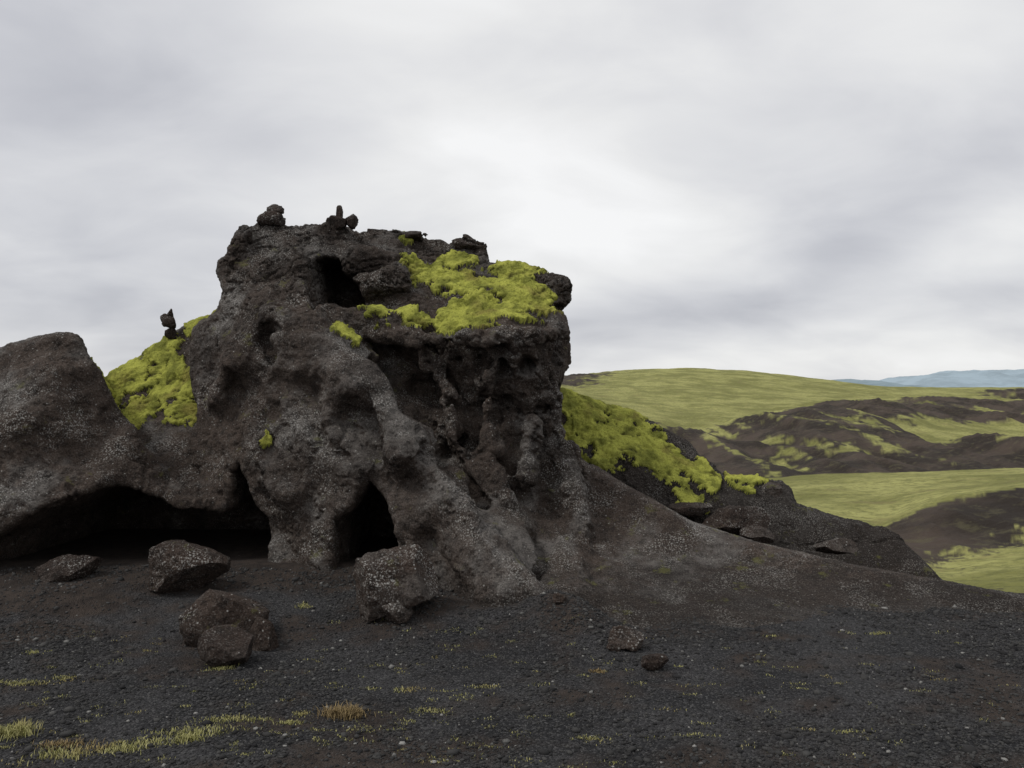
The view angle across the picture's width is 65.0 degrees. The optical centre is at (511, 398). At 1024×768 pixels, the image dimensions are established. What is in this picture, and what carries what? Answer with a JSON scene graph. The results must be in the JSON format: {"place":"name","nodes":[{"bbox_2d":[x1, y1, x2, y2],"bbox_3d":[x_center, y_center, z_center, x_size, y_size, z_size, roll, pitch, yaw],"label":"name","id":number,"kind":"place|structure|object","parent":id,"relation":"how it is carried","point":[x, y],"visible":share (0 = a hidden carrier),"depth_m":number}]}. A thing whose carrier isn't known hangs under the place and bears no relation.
{"place":"outdoors","nodes":[
{"label":"outdoors","id":0,"kind":"place"},
{"bbox_2d":[0,368,1023,767],"bbox_3d":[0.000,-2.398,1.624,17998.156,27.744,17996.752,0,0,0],"label":"ground","id":1,"kind":"structure","parent":0,"point":[932,478],"depth_m":7.27},
{"bbox_2d":[35,554,102,581],"bbox_3d":[-4.949,1.873,8.830,0.737,0.323,0.448,0,0,18],"label":"boulder","id":2,"kind":"object","parent":1,"relation":"on","point":[67,567],"visible":0.94,"depth_m":8.72},
{"bbox_2d":[148,540,230,593],"bbox_3d":[-3.437,1.827,8.589,0.836,0.625,0.565,0,0,0],"label":"boulder","id":3,"kind":"object","parent":1,"relation":"on","point":[178,565],"visible":0.96,"depth_m":8.43},
{"bbox_2d":[178,589,269,646],"bbox_3d":[-2.630,2.019,7.367,0.762,0.562,0.573,0,0,0],"label":"boulder","id":4,"kind":"object","parent":1,"relation":"on","point":[204,612],"visible":0.73,"depth_m":7.22},
{"bbox_2d":[197,624,253,667],"bbox_3d":[-2.391,2.076,6.700,0.438,0.314,0.370,0,0,0],"label":"boulder","id":5,"kind":"object","parent":1,"relation":"on","point":[224,645],"visible":1,"depth_m":6.60},
{"bbox_2d":[250,617,278,650],"bbox_3d":[-2.214,2.104,7.171,0.242,0.317,0.325,0,0,-31],"label":"boulder","id":6,"kind":"object","parent":1,"relation":"on","point":[262,630],"visible":0.88,"depth_m":7.08},
{"bbox_2d":[353,544,437,622],"bbox_3d":[-1.132,1.813,7.842,0.822,0.732,0.672,0,0,0],"label":"boulder","id":7,"kind":"object","parent":1,"relation":"on","point":[406,576],"visible":0.95,"depth_m":7.63},
{"bbox_2d":[0,222,1023,628],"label":"lava rock formation","id":8,"kind":"object","parent":1,"relation":"on","point":[470,470],"visible":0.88,"depth_m":9.81},
{"bbox_2d":[164,328,176,338],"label":"perched stone","id":9,"kind":"object","parent":8,"relation":"on","point":[169,333],"visible":0.99,"depth_m":12.33},
{"bbox_2d":[162,316,175,327],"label":"perched stone","id":10,"kind":"object","parent":9,"relation":"on","point":[168,321],"visible":1,"depth_m":12.32},
{"bbox_2d":[256,210,285,226],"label":"perched stone","id":11,"kind":"object","parent":8,"relation":"on","point":[271,218],"visible":0.95,"depth_m":11.27},
{"bbox_2d":[267,204,283,213],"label":"perched stone","id":12,"kind":"object","parent":11,"relation":"on","point":[276,208],"visible":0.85,"depth_m":11.35},
{"bbox_2d":[326,215,346,228],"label":"perched stone","id":13,"kind":"object","parent":8,"relation":"on","point":[336,222],"visible":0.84,"depth_m":11.45},
{"bbox_2d":[336,205,342,217],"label":"perched stone","id":14,"kind":"object","parent":13,"relation":"on","point":[339,211],"visible":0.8,"depth_m":11.51},
{"bbox_2d":[345,214,358,229],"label":"perched stone","id":15,"kind":"object","parent":8,"relation":"on","point":[352,221],"visible":0.97,"depth_m":11.52},
{"bbox_2d":[363,229,387,235],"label":"perched stone","id":16,"kind":"object","parent":8,"relation":"on","point":[376,231],"visible":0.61,"depth_m":11.92},
{"bbox_2d":[402,231,423,240],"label":"perched stone","id":17,"kind":"object","parent":8,"relation":"on","point":[411,234],"visible":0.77,"depth_m":11.96},
{"bbox_2d":[90,231,768,516],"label":"moss cushions","id":18,"kind":"object","parent":8,"relation":"on","point":[516,286],"visible":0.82,"depth_m":11.80},
{"bbox_2d":[452,238,477,249],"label":"perched stone","id":19,"kind":"object","parent":8,"relation":"on","point":[459,243],"visible":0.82,"depth_m":12.17},
{"bbox_2d":[668,502,712,516],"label":"boulder","id":20,"kind":"object","parent":8,"relation":"on","point":[695,509],"visible":1,"depth_m":11.35},
{"bbox_2d":[702,505,771,535],"bbox_3d":[3.043,1.724,11.099,1.028,0.494,0.462,0,0,-10],"label":"boulder","id":21,"kind":"object","parent":8,"relation":"on","point":[730,519],"visible":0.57,"depth_m":10.98},
{"bbox_2d":[740,525,775,543],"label":"boulder","id":22,"kind":"object","parent":8,"relation":"on","point":[761,534],"visible":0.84,"depth_m":10.73},
{"bbox_2d":[762,482,782,497],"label":"boulder","id":23,"kind":"object","parent":8,"relation":"on","point":[775,490],"visible":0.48,"depth_m":12.02},
{"bbox_2d":[813,538,857,554],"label":"boulder","id":24,"kind":"object","parent":8,"relation":"on","point":[837,546],"visible":1,"depth_m":10.60},
{"bbox_2d":[608,625,644,650],"bbox_3d":[0.999,2.081,7.008,0.330,0.198,0.250,0,0,0],"label":"boulder","id":25,"kind":"object","parent":1,"relation":"on","point":[628,638],"visible":0.91,"depth_m":6.96},
{"bbox_2d":[641,653,668,670],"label":"boulder","id":26,"kind":"object","parent":1,"relation":"on","point":[655,661],"visible":1,"depth_m":6.45},
{"bbox_2d":[0,563,1023,767],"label":"gravel","id":27,"kind":"structure","parent":0,"point":[964,749],"depth_m":6.08},
{"bbox_2d":[381,602,412,623],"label":"boulder","id":28,"kind":"object","parent":27,"relation":"on","point":[399,613],"visible":0.77,"depth_m":7.49},
{"bbox_2d":[552,593,566,603],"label":"boulder","id":29,"kind":"object","parent":27,"relation":"on","point":[558,598],"visible":1,"depth_m":7.68},
{"bbox_2d":[606,641,620,651],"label":"boulder","id":30,"kind":"object","parent":27,"relation":"on","point":[613,646],"visible":1,"depth_m":6.89},
{"bbox_2d":[0,0,1023,379],"label":"sky","id":31,"kind":"structure","parent":0,"point":[819,189]},
{"bbox_2d":[835,379,927,386],"bbox_3d":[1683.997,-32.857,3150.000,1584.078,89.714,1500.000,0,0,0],"label":"distant mountain","id":32,"kind":"structure","parent":0,"point":[877,383],"depth_m":2937.60},
{"bbox_2d":[881,369,1023,386],"bbox_3d":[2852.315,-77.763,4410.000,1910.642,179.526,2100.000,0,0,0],"label":"distant mountain","id":33,"kind":"structure","parent":0,"point":[992,378],"depth_m":4131.75},
{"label":"perched stone","id":34,"kind":"object","parent":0,"visible":0},
{"bbox_2d":[167,309,173,316],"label":"perched stone","id":35,"kind":"object","parent":34,"relation":"on","point":[170,313],"visible":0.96,"depth_m":12.38}
]}

